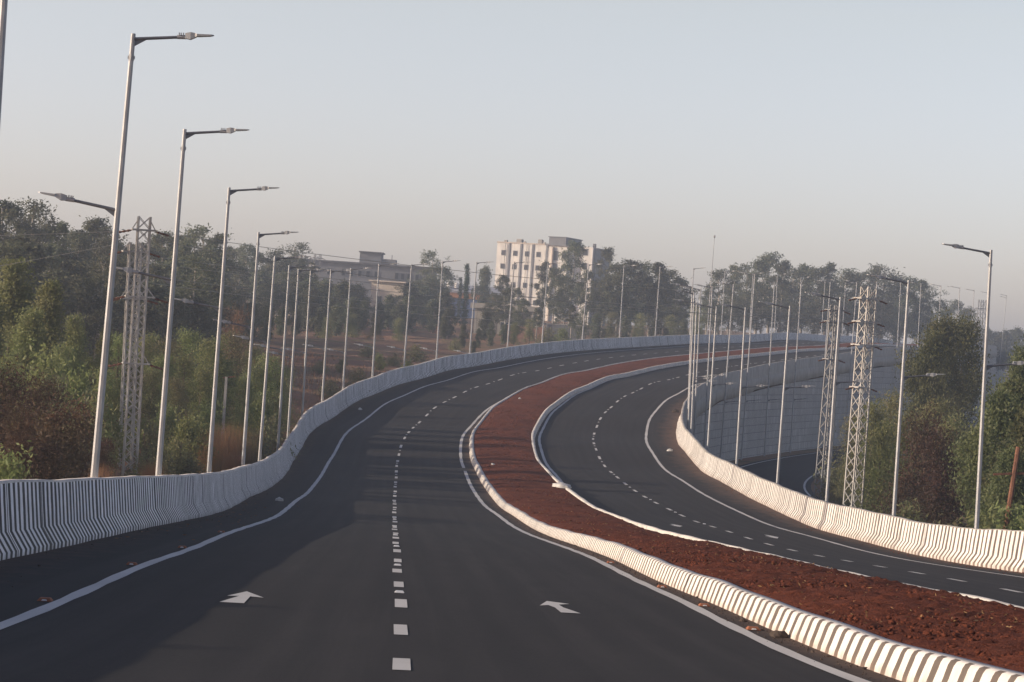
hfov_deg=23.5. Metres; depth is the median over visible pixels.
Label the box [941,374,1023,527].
leafy tree
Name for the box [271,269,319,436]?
street lamp
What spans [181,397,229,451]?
shrub
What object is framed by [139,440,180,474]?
shrub
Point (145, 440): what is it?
shrub
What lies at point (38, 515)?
crash barrier
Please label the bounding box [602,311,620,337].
bushy tree
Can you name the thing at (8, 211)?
eucalyptus tree
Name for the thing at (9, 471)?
shrub
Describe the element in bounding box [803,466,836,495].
edge line
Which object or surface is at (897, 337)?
street lamp
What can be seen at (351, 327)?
dark tree
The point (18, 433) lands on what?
dry bush
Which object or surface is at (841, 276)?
eucalyptus tree
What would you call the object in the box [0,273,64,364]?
eucalyptus tree
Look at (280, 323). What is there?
dark tree
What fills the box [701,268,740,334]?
eucalyptus tree
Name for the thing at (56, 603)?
edge line
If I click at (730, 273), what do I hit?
eucalyptus tree
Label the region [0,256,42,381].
green tree
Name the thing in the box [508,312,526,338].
dark tree
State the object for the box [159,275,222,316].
eucalyptus tree
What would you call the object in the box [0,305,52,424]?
green tree
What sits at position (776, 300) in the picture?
street lamp
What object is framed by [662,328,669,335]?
bushy tree
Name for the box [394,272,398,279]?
window
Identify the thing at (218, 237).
eucalyptus tree
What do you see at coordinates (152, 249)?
eucalyptus tree
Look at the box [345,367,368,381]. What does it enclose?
shrub
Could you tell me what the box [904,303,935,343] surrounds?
eucalyptus tree
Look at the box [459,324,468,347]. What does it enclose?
dark tree
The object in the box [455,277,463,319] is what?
cypress tree
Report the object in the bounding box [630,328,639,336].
bushy tree
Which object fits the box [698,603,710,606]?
road stud
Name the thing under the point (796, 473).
service road
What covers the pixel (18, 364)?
shrub
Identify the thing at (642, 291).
eucalyptus tree
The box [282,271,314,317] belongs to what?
eucalyptus tree
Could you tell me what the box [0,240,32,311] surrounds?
eucalyptus tree
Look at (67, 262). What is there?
eucalyptus tree
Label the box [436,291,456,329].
dark tree
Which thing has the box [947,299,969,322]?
distant tree
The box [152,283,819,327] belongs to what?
power line
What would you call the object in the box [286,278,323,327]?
dark tree
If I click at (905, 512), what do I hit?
shrub
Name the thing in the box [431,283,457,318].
dark tree
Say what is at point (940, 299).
street lamp
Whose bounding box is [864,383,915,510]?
thorn tree
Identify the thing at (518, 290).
eucalyptus tree
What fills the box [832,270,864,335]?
eucalyptus tree
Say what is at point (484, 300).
power line
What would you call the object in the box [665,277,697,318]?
eucalyptus tree
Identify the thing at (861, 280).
eucalyptus tree
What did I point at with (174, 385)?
thorn tree
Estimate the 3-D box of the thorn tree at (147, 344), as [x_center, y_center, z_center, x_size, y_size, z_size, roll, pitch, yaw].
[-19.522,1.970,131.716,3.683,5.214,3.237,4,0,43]
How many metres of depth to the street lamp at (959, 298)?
350.61 m
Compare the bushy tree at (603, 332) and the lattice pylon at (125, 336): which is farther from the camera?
the bushy tree at (603, 332)
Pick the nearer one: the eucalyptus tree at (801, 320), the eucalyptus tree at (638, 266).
the eucalyptus tree at (638, 266)
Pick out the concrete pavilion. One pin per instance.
(478, 316)
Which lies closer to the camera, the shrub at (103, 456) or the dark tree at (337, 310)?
the shrub at (103, 456)
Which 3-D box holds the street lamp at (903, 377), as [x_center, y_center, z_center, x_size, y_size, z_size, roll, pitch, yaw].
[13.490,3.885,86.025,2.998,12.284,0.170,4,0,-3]
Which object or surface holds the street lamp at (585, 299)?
on the ground at (424, 338)
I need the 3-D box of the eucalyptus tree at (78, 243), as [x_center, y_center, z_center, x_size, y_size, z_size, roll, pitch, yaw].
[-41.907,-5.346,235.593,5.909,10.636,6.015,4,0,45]
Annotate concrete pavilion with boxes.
[470,302,541,334]
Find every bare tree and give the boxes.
[211,304,261,409]
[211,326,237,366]
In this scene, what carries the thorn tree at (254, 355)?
on the ground at (424, 338)
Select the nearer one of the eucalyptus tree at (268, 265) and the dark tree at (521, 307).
the dark tree at (521, 307)
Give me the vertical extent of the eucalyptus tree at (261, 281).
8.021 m
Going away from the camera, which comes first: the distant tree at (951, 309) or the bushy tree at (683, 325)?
the bushy tree at (683, 325)
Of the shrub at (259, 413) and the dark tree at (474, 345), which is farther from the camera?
the dark tree at (474, 345)
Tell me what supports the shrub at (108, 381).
on the ground at (424, 338)
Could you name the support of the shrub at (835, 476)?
on the ground at (424, 338)
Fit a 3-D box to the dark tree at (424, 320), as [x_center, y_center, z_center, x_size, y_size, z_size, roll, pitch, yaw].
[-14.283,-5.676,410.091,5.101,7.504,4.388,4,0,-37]
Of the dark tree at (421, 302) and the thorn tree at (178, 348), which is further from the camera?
the dark tree at (421, 302)
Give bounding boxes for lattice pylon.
[108,216,168,476]
[109,242,159,471]
[309,254,324,281]
[813,304,850,501]
[843,286,886,508]
[974,300,985,344]
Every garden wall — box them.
[507,324,543,342]
[546,324,584,340]
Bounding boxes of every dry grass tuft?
[83,464,117,477]
[131,459,168,475]
[191,432,236,473]
[195,429,246,471]
[201,421,255,466]
[205,422,264,461]
[215,424,267,464]
[232,456,241,467]
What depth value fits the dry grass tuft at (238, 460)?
106.05 m
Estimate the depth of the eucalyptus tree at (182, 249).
248.19 m
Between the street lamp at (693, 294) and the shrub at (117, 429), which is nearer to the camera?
the shrub at (117, 429)
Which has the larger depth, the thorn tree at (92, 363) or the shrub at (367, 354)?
the shrub at (367, 354)
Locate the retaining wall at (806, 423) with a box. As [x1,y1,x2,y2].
[685,351,1005,460]
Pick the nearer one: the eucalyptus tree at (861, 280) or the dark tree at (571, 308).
the dark tree at (571, 308)
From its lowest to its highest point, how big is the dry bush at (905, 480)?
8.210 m
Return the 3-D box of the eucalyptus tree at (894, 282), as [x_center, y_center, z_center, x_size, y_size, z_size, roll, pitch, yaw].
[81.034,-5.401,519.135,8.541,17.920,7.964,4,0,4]
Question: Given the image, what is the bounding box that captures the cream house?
[369,280,413,327]
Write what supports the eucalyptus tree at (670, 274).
on the ground at (424, 338)
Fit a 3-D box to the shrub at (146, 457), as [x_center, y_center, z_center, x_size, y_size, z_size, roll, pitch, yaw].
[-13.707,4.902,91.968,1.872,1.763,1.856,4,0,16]
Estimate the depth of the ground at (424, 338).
260.61 m
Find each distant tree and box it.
[938,305,959,324]
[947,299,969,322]
[962,306,979,333]
[979,326,996,357]
[990,331,1001,370]
[994,328,1014,370]
[1003,325,1023,368]
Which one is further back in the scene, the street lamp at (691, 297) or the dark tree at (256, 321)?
the street lamp at (691, 297)
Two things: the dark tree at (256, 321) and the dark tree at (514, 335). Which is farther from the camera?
the dark tree at (514, 335)
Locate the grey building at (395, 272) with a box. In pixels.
[290,251,436,318]
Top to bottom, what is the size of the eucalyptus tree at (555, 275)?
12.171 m
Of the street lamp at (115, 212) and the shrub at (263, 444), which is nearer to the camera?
the street lamp at (115, 212)
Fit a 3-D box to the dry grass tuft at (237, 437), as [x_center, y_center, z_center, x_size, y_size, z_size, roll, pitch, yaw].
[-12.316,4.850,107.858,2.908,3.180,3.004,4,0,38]
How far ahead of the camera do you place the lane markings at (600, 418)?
113.05 m
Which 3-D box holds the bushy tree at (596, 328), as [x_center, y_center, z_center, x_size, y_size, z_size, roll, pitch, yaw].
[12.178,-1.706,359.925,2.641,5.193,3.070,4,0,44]
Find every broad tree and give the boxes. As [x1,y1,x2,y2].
[892,305,981,491]
[896,317,959,468]
[942,307,996,490]
[993,335,1023,392]
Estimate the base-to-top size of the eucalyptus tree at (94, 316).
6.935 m
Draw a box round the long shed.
[448,285,501,318]
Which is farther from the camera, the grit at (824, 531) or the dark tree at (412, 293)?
the dark tree at (412, 293)
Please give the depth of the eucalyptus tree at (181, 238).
282.73 m
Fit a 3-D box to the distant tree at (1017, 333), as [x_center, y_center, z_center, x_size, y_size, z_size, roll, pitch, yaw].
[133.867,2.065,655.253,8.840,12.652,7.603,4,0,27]
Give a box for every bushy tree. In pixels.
[587,312,602,338]
[600,328,608,337]
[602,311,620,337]
[620,316,631,336]
[625,311,648,336]
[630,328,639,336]
[647,318,662,335]
[662,315,678,334]
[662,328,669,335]
[673,317,688,334]
[686,305,709,334]
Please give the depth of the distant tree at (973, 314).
654.66 m
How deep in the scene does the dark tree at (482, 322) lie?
339.76 m
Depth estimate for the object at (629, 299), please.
398.98 m
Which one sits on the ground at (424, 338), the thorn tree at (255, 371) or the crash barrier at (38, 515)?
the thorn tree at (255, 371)
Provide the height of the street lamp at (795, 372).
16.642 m
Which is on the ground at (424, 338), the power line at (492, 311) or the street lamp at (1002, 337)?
the street lamp at (1002, 337)
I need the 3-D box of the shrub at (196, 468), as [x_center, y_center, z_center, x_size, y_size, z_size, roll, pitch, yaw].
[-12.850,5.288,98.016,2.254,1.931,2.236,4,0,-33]
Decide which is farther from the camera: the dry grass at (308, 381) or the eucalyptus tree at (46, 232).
the eucalyptus tree at (46, 232)
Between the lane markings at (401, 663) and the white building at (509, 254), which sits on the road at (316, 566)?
the lane markings at (401, 663)
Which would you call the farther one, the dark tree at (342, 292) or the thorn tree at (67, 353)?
the dark tree at (342, 292)
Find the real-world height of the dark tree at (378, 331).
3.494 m
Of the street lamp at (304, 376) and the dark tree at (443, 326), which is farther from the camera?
the dark tree at (443, 326)
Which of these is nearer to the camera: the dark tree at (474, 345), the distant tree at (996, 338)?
the dark tree at (474, 345)
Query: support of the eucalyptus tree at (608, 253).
on the ground at (424, 338)
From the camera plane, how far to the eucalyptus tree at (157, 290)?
193.41 m
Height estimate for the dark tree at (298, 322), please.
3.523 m
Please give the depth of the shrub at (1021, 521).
81.80 m
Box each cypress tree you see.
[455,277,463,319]
[458,263,470,325]
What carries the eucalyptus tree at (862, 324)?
on the ground at (424, 338)
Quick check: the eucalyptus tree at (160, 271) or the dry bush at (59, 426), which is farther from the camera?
the eucalyptus tree at (160, 271)
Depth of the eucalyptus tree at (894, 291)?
501.57 m
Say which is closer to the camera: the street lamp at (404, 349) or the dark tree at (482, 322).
the street lamp at (404, 349)
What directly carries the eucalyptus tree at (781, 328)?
on the ground at (424, 338)
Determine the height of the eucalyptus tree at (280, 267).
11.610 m
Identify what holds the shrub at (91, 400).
on the ground at (424, 338)
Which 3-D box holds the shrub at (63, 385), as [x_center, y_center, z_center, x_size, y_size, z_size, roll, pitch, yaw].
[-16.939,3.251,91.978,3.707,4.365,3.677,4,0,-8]
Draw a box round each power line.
[0,231,112,235]
[1,245,111,265]
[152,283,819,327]
[154,263,807,314]
[154,277,793,321]
[157,257,748,308]
[159,232,848,297]
[161,242,845,320]
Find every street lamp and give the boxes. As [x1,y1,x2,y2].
[0,0,7,121]
[39,32,213,476]
[109,127,248,475]
[174,186,278,472]
[213,231,297,465]
[233,255,310,460]
[255,264,318,450]
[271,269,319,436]
[285,269,330,415]
[303,269,349,401]
[327,267,367,389]
[358,263,398,376]
[388,263,426,366]
[419,260,460,358]
[455,261,489,353]
[507,261,526,346]
[541,262,559,342]
[582,264,599,338]
[619,265,635,337]
[655,266,672,335]
[671,283,706,425]
[674,299,710,432]
[676,289,708,429]
[681,286,710,435]
[689,267,702,334]
[692,303,734,450]
[694,284,727,446]
[717,282,738,457]
[719,304,768,464]
[720,271,733,334]
[740,272,758,459]
[749,273,760,333]
[758,301,811,483]
[761,280,780,455]
[774,274,784,332]
[789,280,809,452]
[805,292,870,501]
[818,280,830,447]
[821,279,832,334]
[842,283,846,335]
[844,280,856,445]
[864,280,882,406]
[866,274,943,515]
[891,281,906,430]
[912,282,920,353]
[932,284,940,318]
[943,244,1023,528]
[950,286,959,384]
[997,294,1006,383]
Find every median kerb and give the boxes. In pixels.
[469,342,1023,681]
[531,344,1023,608]
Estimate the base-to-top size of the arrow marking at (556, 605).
0.119 m
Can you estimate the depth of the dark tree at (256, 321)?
250.75 m
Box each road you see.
[0,340,902,681]
[535,346,1023,606]
[739,431,975,498]
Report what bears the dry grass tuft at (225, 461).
on the ground at (424, 338)
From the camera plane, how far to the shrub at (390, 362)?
224.71 m
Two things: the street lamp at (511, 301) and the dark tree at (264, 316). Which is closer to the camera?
the street lamp at (511, 301)
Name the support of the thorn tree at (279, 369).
on the ground at (424, 338)
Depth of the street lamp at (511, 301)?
222.50 m
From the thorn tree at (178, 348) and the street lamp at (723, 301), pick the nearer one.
the thorn tree at (178, 348)
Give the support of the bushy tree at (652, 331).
on the ground at (424, 338)
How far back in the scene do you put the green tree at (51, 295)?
111.77 m
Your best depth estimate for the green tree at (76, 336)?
121.81 m
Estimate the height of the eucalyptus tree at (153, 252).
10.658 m
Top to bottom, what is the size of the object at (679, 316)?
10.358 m
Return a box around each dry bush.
[0,354,66,479]
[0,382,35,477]
[0,401,53,478]
[4,435,80,479]
[9,365,83,477]
[23,392,117,478]
[59,420,112,477]
[866,400,966,526]
[897,388,967,524]
[900,408,972,527]
[902,419,973,527]
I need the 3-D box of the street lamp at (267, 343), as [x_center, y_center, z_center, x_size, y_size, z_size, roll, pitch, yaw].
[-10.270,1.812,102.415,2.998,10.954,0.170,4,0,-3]
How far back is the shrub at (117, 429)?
95.93 m
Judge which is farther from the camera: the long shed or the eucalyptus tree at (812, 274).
the long shed
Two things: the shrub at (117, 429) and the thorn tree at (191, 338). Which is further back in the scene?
the thorn tree at (191, 338)
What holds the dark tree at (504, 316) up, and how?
on the ground at (424, 338)
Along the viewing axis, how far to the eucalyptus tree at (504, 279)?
399.53 m
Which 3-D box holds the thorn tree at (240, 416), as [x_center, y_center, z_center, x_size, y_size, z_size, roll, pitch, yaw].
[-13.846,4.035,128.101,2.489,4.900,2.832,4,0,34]
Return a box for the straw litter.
[492,460,1021,627]
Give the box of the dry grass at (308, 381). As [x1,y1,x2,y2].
[84,350,388,476]
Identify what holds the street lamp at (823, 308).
on the ground at (424, 338)
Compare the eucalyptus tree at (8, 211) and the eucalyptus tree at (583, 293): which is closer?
the eucalyptus tree at (8, 211)
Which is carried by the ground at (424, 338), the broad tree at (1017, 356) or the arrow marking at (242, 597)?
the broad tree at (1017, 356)
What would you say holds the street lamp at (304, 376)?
on the ground at (424, 338)
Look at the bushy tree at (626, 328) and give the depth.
371.70 m
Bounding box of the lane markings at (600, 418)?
[592,355,1023,592]
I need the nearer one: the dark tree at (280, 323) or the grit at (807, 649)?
the grit at (807, 649)
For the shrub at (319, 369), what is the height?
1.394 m
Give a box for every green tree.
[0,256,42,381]
[0,294,10,368]
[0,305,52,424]
[5,273,73,407]
[61,313,92,382]
[93,327,113,413]
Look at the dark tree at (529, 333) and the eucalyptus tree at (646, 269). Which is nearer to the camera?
the dark tree at (529, 333)
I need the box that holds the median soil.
[474,342,1023,672]
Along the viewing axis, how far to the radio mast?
329.96 m
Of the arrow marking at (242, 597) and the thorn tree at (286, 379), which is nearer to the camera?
the arrow marking at (242, 597)
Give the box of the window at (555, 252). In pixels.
[554,251,557,260]
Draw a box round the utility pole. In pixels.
[221,376,235,440]
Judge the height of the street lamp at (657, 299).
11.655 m
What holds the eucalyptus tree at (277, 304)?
on the ground at (424, 338)
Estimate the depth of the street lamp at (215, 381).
73.90 m
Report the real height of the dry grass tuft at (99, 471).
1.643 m
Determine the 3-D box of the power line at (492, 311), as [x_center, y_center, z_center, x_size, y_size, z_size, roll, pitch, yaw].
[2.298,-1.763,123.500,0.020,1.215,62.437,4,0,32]
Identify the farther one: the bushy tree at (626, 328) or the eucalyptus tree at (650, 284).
the eucalyptus tree at (650, 284)
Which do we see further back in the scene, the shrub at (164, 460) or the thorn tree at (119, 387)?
the thorn tree at (119, 387)
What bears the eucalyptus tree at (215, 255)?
on the ground at (424, 338)
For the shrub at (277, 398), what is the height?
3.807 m
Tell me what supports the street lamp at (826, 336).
on the ground at (424, 338)
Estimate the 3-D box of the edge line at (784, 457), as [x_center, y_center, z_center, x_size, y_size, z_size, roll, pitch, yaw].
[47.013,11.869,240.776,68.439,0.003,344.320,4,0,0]
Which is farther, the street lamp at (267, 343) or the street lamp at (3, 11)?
the street lamp at (267, 343)
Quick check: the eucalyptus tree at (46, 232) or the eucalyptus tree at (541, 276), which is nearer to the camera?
the eucalyptus tree at (46, 232)
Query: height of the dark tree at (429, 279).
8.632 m
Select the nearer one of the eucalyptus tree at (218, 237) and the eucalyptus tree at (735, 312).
the eucalyptus tree at (218, 237)
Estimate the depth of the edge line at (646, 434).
117.75 m
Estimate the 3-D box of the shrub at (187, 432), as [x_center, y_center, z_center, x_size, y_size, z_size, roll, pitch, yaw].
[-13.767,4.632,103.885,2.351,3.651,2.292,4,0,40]
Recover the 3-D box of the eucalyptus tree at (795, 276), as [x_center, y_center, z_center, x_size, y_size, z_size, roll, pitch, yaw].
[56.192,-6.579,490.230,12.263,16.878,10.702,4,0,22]
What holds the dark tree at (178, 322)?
on the ground at (424, 338)
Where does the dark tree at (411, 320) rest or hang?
on the ground at (424, 338)
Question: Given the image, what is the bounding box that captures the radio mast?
[707,235,715,334]
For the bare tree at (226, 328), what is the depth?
160.05 m
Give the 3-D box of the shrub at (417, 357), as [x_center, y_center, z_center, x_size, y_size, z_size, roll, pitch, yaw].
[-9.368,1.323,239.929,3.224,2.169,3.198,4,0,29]
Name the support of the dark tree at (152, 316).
on the ground at (424, 338)
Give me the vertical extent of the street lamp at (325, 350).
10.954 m
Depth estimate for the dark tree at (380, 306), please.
344.66 m
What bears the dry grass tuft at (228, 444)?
on the ground at (424, 338)
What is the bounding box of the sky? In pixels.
[0,0,1023,366]
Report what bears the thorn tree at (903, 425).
on the ground at (424, 338)
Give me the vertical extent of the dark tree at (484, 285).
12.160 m
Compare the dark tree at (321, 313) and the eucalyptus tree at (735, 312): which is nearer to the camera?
the dark tree at (321, 313)
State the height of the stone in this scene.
0.077 m
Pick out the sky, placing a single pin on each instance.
(849, 134)
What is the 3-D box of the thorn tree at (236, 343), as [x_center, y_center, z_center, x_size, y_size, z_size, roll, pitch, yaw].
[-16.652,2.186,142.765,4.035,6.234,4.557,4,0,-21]
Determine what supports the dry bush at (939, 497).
on the ground at (424, 338)
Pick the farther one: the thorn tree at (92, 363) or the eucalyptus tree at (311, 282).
the eucalyptus tree at (311, 282)
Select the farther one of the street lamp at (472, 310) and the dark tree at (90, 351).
the street lamp at (472, 310)
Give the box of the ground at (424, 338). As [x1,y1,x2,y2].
[24,301,1008,526]
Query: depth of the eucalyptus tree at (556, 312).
364.86 m
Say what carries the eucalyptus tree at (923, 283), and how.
on the ground at (424, 338)
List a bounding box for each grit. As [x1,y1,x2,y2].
[1,407,359,586]
[492,505,894,679]
[665,391,1023,575]
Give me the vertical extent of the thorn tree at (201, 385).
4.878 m
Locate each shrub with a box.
[0,340,27,424]
[0,440,37,479]
[14,338,80,427]
[19,369,104,468]
[48,356,121,438]
[59,387,128,476]
[82,435,118,476]
[91,365,116,441]
[102,403,131,467]
[107,380,151,460]
[120,449,167,476]
[134,418,158,456]
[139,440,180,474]
[146,400,180,454]
[155,437,204,474]
[164,407,218,472]
[170,450,206,474]
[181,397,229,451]
[186,416,209,466]
[231,387,284,452]
[239,415,304,461]
[246,433,275,463]
[266,390,288,443]
[307,360,330,373]
[312,378,340,398]
[332,378,358,390]
[334,358,347,372]
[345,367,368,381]
[357,344,377,357]
[370,352,388,370]
[383,353,402,366]
[398,344,428,361]
[398,357,412,367]
[811,442,868,505]
[874,498,928,521]
[933,519,968,526]
[958,500,1018,528]
[983,492,1023,530]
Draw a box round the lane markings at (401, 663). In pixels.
[392,347,725,669]
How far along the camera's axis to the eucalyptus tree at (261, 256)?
402.84 m
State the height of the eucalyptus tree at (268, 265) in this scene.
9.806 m
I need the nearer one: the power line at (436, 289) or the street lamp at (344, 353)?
the power line at (436, 289)
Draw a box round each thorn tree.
[47,342,90,388]
[75,352,106,419]
[99,331,138,406]
[109,376,132,411]
[115,356,156,429]
[128,365,168,441]
[130,330,165,408]
[141,353,183,429]
[144,333,199,419]
[152,373,191,440]
[170,352,204,421]
[172,326,204,410]
[181,363,225,439]
[188,334,250,437]
[201,381,229,434]
[206,326,260,418]
[207,358,249,437]
[227,371,265,446]
[230,343,266,413]
[233,360,283,438]
[253,353,294,430]
[266,376,295,433]
[276,364,305,430]
[822,406,868,507]
[838,396,895,510]
[853,415,903,513]
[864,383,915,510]
[882,407,917,512]
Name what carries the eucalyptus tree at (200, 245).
on the ground at (424, 338)
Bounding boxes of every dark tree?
[81,310,111,357]
[110,297,128,357]
[116,298,175,373]
[151,291,196,368]
[183,294,222,365]
[223,301,257,349]
[241,300,263,345]
[256,304,275,342]
[273,307,289,335]
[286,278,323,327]
[288,309,304,335]
[297,286,327,331]
[312,306,327,336]
[314,317,335,338]
[315,277,336,323]
[326,278,363,327]
[329,302,345,335]
[341,296,365,337]
[344,312,364,337]
[351,282,372,318]
[357,299,372,329]
[362,317,384,339]
[369,301,390,331]
[383,293,397,329]
[390,302,406,332]
[390,316,408,341]
[394,284,426,318]
[396,280,422,322]
[401,295,422,332]
[406,276,438,324]
[411,279,434,326]
[416,286,435,327]
[422,299,443,332]
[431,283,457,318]
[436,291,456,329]
[439,312,450,338]
[445,306,458,337]
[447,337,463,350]
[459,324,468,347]
[471,263,492,302]
[471,340,476,352]
[474,328,482,347]
[477,309,492,340]
[482,295,503,328]
[486,321,495,346]
[491,286,516,323]
[499,324,507,344]
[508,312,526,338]
[509,322,520,344]
[513,298,532,323]
[520,318,540,343]
[531,307,542,342]
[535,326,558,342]
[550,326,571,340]
[564,305,578,337]
[568,310,590,339]
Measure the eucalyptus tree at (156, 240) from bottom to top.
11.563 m
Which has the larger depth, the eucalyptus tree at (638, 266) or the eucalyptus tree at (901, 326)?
the eucalyptus tree at (901, 326)
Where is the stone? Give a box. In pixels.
[769,630,788,637]
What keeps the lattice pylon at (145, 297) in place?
on the ground at (424, 338)
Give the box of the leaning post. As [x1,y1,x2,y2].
[987,447,1023,529]
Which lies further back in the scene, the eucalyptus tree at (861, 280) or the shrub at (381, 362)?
the eucalyptus tree at (861, 280)
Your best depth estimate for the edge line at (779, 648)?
28.82 m
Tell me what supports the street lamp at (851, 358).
on the ground at (424, 338)
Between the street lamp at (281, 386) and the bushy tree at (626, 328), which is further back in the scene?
the bushy tree at (626, 328)
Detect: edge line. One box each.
[0,341,823,629]
[459,395,509,467]
[464,471,870,681]
[538,349,847,482]
[645,383,1023,577]
[742,448,849,466]
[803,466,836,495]
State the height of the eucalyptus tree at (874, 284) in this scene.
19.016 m
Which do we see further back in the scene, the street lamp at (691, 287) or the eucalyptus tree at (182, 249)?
the eucalyptus tree at (182, 249)
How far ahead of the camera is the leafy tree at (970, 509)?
108.06 m
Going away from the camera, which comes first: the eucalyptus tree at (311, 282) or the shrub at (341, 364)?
the shrub at (341, 364)
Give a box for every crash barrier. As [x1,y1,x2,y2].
[0,333,902,560]
[676,344,1023,572]
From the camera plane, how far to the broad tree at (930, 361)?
167.48 m
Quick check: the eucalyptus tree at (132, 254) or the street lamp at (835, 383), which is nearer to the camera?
the street lamp at (835, 383)
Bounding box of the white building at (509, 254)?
[495,236,608,325]
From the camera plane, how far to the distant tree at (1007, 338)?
639.09 m
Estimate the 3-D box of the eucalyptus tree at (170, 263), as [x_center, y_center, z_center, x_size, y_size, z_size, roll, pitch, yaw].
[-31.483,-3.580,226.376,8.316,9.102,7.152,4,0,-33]
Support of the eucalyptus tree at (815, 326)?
on the ground at (424, 338)
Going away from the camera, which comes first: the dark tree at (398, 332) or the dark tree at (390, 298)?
the dark tree at (398, 332)
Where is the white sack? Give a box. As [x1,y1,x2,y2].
[552,482,571,488]
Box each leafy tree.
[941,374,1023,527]
[956,408,988,524]
[964,359,1023,514]
[972,400,1023,527]
[974,433,1023,528]
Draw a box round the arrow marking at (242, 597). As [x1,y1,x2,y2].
[220,591,263,602]
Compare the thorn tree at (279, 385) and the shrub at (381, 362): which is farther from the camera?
the shrub at (381, 362)
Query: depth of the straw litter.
33.01 m
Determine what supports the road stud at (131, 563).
on the road at (316, 566)
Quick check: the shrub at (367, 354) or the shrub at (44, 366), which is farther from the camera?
the shrub at (367, 354)
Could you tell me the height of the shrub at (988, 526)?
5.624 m
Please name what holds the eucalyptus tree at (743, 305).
on the ground at (424, 338)
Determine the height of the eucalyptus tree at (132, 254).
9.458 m
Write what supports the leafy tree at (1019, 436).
on the ground at (424, 338)
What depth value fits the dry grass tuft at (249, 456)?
106.88 m
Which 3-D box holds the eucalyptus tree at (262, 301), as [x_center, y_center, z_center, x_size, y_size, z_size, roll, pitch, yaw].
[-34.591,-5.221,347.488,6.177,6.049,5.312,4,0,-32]
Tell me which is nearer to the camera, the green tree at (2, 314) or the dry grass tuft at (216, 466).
the dry grass tuft at (216, 466)
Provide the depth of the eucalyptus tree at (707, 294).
450.49 m
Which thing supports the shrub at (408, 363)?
on the ground at (424, 338)
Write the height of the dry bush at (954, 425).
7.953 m
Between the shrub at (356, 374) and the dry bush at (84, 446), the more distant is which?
the shrub at (356, 374)
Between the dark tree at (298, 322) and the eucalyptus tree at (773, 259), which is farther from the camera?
the eucalyptus tree at (773, 259)
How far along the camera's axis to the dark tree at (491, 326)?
304.82 m
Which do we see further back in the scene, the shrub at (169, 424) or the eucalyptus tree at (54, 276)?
the eucalyptus tree at (54, 276)
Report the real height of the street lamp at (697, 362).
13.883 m
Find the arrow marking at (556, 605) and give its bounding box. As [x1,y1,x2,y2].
[541,601,577,612]
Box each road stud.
[37,597,52,601]
[126,562,137,564]
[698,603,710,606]
[746,626,760,630]
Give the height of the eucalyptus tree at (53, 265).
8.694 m
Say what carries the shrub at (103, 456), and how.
on the ground at (424, 338)
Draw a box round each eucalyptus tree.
[0,197,41,244]
[0,208,16,244]
[0,228,87,348]
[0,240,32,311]
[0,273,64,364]
[4,196,76,275]
[4,215,44,272]
[30,252,73,296]
[33,266,92,359]
[39,223,53,270]
[40,221,77,273]
[44,250,100,324]
[54,232,97,286]
[55,277,116,349]
[62,227,110,271]
[66,215,121,283]
[66,253,131,364]
[87,225,143,264]
[90,234,152,296]
[98,259,151,351]
[102,240,132,293]
[119,276,192,355]
[131,243,162,280]
[131,249,152,277]
[131,263,170,303]
[142,241,163,266]
[144,229,188,280]
[153,235,187,262]
[154,254,198,329]
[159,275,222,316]
[164,252,242,360]
[167,222,249,292]
[169,240,203,289]
[179,231,240,273]
[189,277,251,350]
[201,232,242,291]
[212,267,242,314]
[226,280,259,307]
[227,247,253,287]
[230,266,252,305]
[231,243,262,298]
[240,267,271,301]
[246,252,265,294]
[251,248,315,319]
[251,285,276,322]
[256,271,297,326]
[262,260,282,279]
[276,241,312,317]
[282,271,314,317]
[289,277,320,310]
[295,258,309,275]
[307,261,320,279]
[414,249,458,300]
[438,267,455,292]
[489,293,499,302]
[492,274,514,304]
[510,287,524,304]
[529,260,551,323]
[537,302,545,322]
[540,267,566,323]
[547,239,588,323]
[550,275,576,323]
[551,302,561,323]
[574,269,600,338]
[586,278,609,322]
[590,246,616,335]
[595,260,638,335]
[595,274,633,337]
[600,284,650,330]
[609,258,655,335]
[611,261,665,319]
[623,270,665,327]
[632,289,668,335]
[638,261,670,326]
[650,268,695,328]
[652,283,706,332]
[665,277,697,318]
[694,286,719,334]
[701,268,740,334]
[702,298,729,334]
[712,290,746,334]
[719,264,744,334]
[720,262,780,333]
[729,294,755,334]
[739,258,776,333]
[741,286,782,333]
[747,251,797,332]
[758,289,798,332]
[770,259,796,332]
[773,266,820,331]
[777,293,811,332]
[790,263,816,332]
[797,265,836,331]
[800,291,833,334]
[813,294,856,335]
[815,262,847,334]
[819,268,857,335]
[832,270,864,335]
[841,296,872,336]
[848,270,884,330]
[855,294,899,342]
[861,268,882,336]
[863,263,915,338]
[880,273,914,343]
[883,298,916,343]
[892,276,917,343]
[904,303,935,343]
[908,278,930,339]
[911,284,957,334]
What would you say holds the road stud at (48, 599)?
on the road at (316, 566)
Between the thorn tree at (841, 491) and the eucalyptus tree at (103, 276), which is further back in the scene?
the eucalyptus tree at (103, 276)

